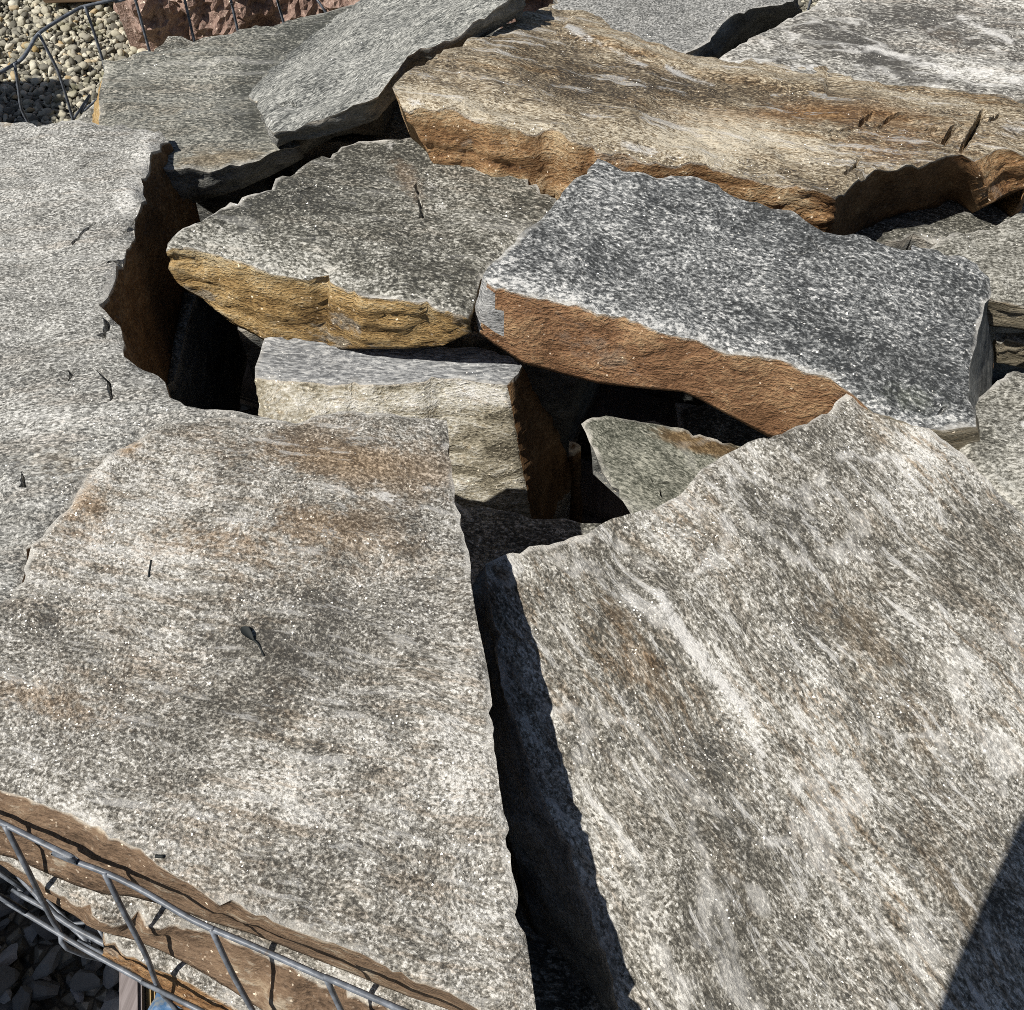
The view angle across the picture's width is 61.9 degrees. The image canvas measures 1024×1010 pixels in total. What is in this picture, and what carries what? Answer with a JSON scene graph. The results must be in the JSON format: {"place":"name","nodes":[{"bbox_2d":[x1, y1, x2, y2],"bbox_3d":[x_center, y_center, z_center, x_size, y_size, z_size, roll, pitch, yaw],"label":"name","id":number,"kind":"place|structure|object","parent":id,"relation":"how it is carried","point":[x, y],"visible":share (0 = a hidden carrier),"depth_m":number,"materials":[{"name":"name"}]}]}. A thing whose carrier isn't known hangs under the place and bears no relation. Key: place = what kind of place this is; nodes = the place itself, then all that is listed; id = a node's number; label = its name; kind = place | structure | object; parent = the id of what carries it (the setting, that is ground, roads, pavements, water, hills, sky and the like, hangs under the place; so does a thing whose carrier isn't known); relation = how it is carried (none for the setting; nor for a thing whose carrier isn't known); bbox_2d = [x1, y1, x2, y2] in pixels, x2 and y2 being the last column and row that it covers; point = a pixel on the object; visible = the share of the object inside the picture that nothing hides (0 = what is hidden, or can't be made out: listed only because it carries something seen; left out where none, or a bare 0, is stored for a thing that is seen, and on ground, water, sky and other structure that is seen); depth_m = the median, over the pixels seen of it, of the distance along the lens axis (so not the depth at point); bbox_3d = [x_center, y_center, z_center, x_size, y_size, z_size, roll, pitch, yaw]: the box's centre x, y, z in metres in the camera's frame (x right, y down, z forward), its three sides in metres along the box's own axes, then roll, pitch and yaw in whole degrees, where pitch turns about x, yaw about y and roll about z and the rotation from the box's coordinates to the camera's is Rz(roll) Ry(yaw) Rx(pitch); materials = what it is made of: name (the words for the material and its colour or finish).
{"place":"outdoors","nodes":[
{"label":"outdoors","id":0,"kind":"place"},
{"bbox_2d":[0,120,269,602],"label":"stone slab","id":1,"kind":"object","parent":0,"point":[95,218],"depth_m":1.05,"materials":[{"name":"grey stone"}]},
{"bbox_2d":[0,855,447,1009],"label":"stone slab","id":2,"kind":"object","parent":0,"point":[268,983],"depth_m":0.71,"materials":[{"name":"stone"}]},
{"bbox_2d":[0,411,535,1009],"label":"stone slab","id":3,"kind":"object","parent":2,"relation":"on","point":[320,781],"depth_m":0.74,"materials":[{"name":"grey stone"}]},
{"bbox_2d":[147,560,151,576],"bbox_3d":[-0.345,0.061,0.813,0.004,0.002,0.018,0,55,0],"label":"twig","id":4,"kind":"object","parent":3,"relation":"on","point":[149,568],"visible":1,"depth_m":0.81,"materials":[{"name":"black plant"}]},
{"bbox_2d":[155,854,163,857],"bbox_3d":[-0.273,0.272,0.662,0.007,0.003,0.003,0,55,0],"label":"twig","id":5,"kind":"object","parent":3,"relation":"on","point":[158,856],"visible":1,"depth_m":0.66,"materials":[{"name":"black plant"}]},
{"bbox_2d":[240,626,264,655],"bbox_3d":[-0.232,0.121,0.766,0.008,0.004,0.038,-39,64,-24],"label":"dry leaf","id":6,"kind":"object","parent":3,"relation":"on","point":[246,631],"visible":1,"depth_m":0.77,"materials":[{"name":"black plant"}]},
{"bbox_2d":[0,0,818,1009],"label":"ground","id":7,"kind":"structure","parent":0,"point":[30,958],"depth_m":1.29,"materials":[{"name":"grey gravel"}]},
{"bbox_2d":[0,865,118,1009],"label":"crushed stone","id":8,"kind":"object","parent":7,"relation":"on","point":[39,984],"visible":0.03,"depth_m":1.25,"materials":[{"name":"grey gravel"}]},
{"bbox_2d":[113,0,552,53],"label":"sandstone block","id":9,"kind":"object","parent":7,"relation":"on","point":[163,20],"depth_m":2.70,"materials":[{"name":"brown stone"}]},
{"bbox_2d":[119,362,673,1009],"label":"wooden pallet","id":10,"kind":"object","parent":7,"relation":"on","point":[601,502],"visible":0.04,"depth_m":1.71,"materials":[{"name":"brown wood"}]},
{"bbox_2d":[148,993,181,1009],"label":"plastic scrap","id":11,"kind":"object","parent":10,"relation":"on","point":[159,1002],"visible":0.34,"depth_m":1.06,"materials":[{"name":"blue plastic"}]},
{"bbox_2d":[167,290,247,410],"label":"stone block","id":12,"kind":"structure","parent":10,"relation":"on","point":[208,364],"depth_m":1.41,"materials":[{"name":"grey stone"}]},
{"bbox_2d":[78,28,500,221],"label":"stone block","id":13,"kind":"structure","parent":10,"relation":"on","point":[396,129],"depth_m":1.50,"materials":[{"name":"grey stone"}]},
{"bbox_2d":[92,5,397,202],"bbox_3d":[-0.403,-0.650,1.401,0.566,0.103,0.378,-23,58,-15],"label":"stone slab","id":14,"kind":"object","parent":13,"relation":"on","point":[195,106],"depth_m":1.34,"materials":[{"name":"grey stone"}]},
{"bbox_2d":[249,0,525,148],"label":"stone slab","id":15,"kind":"object","parent":14,"relation":"on","point":[348,69],"depth_m":1.29,"materials":[{"name":"grey stone"}]},
{"bbox_2d":[552,0,802,58],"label":"stone slab","id":16,"kind":"object","parent":13,"relation":"on","point":[718,29],"depth_m":1.45,"materials":[{"name":"grey stone"}]},
{"bbox_2d":[0,0,811,1009],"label":"wire cage","id":17,"kind":"object","parent":10,"relation":"on","point":[86,948],"visible":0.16,"depth_m":0.73,"materials":[{"name":"grey metal"}]},
{"bbox_2d":[237,311,600,457],"bbox_3d":[-0.102,-0.290,1.470,0.640,0.346,0.367,0,55,0],"label":"stone block","id":18,"kind":"object","parent":10,"relation":"on","point":[567,402],"depth_m":1.33,"materials":[{"name":"grey stone"}]},
{"bbox_2d":[455,502,600,852],"bbox_3d":[-0.321,0.179,1.214,1.222,0.308,0.491,18,57,12],"label":"stone block","id":19,"kind":"object","parent":10,"relation":"on","point":[490,534],"depth_m":1.13,"materials":[{"name":"grey stone"}]},
{"bbox_2d":[255,337,571,518],"bbox_3d":[-0.126,-0.044,1.274,0.446,0.381,0.196,0,55,0],"label":"stone block","id":20,"kind":"object","parent":19,"relation":"on","point":[507,452],"depth_m":1.16,"materials":[{"name":"beige stone"}]},
{"bbox_2d":[166,138,556,349],"bbox_3d":[-0.168,-0.335,1.181,0.400,0.143,0.433,33,61,21],"label":"stone block","id":21,"kind":"object","parent":20,"relation":"on","point":[394,244],"depth_m":1.12,"materials":[{"name":"grey stone"}]},
{"bbox_2d":[511,854,601,1009],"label":"stone block","id":22,"kind":"object","parent":19,"relation":"on","point":[558,984],"depth_m":0.79,"materials":[{"name":"grey stone"}]},
{"bbox_2d":[102,932,260,1009],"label":"stone slab","id":23,"kind":"object","parent":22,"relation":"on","point":[181,979],"depth_m":0.76,"materials":[{"name":"grey stone"}]},
{"bbox_2d":[472,394,1023,1009],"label":"stone slab","id":24,"kind":"object","parent":19,"relation":"on","point":[756,712],"depth_m":0.82,"materials":[{"name":"grey stone"}]},
{"bbox_2d":[672,384,992,445],"bbox_3d":[0.636,0.011,1.467,0.733,0.207,0.440,0,55,0],"label":"stone block","id":25,"kind":"object","parent":10,"relation":"on","point":[705,419],"depth_m":1.45,"materials":[{"name":"grey stone"}]},
{"bbox_2d":[581,416,740,512],"bbox_3d":[0.207,0.001,1.261,0.317,0.192,0.224,27,59,18],"label":"stone slab","id":26,"kind":"object","parent":25,"relation":"on","point":[638,466],"depth_m":1.20,"materials":[{"name":"grey stone"}]},
{"bbox_2d":[666,200,1023,407],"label":"stone block","id":27,"kind":"object","parent":10,"relation":"on","point":[928,228],"depth_m":1.32,"materials":[{"name":"grey stone"}]},
{"bbox_2d":[393,4,1023,234],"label":"stone slab","id":28,"kind":"object","parent":27,"relation":"on","point":[549,100],"visible":0.93,"depth_m":1.22,"materials":[{"name":"brown stone"}]},
{"bbox_2d":[719,0,1023,103],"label":"stone slab","id":29,"kind":"object","parent":27,"relation":"on","point":[974,47],"depth_m":1.41,"materials":[{"name":"grey stone"}]},
{"bbox_2d":[930,213,1023,330],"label":"stone slab","id":30,"kind":"object","parent":27,"relation":"on","point":[995,253],"depth_m":1.20,"materials":[{"name":"grey stone"}]},
{"bbox_2d":[569,441,582,522],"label":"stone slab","id":31,"kind":"structure","parent":7,"relation":"on","point":[576,507],"depth_m":1.42,"materials":[{"name":"stone"}]},
{"bbox_2d":[0,0,819,126],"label":"gravel","id":32,"kind":"structure","parent":0,"point":[20,27],"depth_m":2.78,"materials":[{"name":"beige gravel"}]},
{"bbox_2d":[43,0,100,2],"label":"plank","id":33,"kind":"object","parent":32,"relation":"on","point":[59,1],"visible":0.86,"depth_m":2.93,"materials":[{"name":"brown wood"}]},
{"bbox_2d":[959,371,1023,513],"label":"stone boulder","id":34,"kind":"object","parent":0,"point":[995,455],"visible":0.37,"depth_m":1.00,"materials":[{"name":"grey stone"}]},
{"bbox_2d":[474,159,993,450],"bbox_3d":[0.323,-0.216,1.118,0.719,0.283,0.308,9,56,7],"label":"stone block","id":35,"kind":"object","parent":34,"relation":"on","point":[764,319],"depth_m":1.04,"materials":[{"name":"grey stone"}]},
{"bbox_2d":[992,332,1023,367],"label":"stone slab","id":36,"kind":"object","parent":35,"relation":"on","point":[1008,348],"depth_m":1.25,"materials":[{"name":"beige stone"}]}
]}

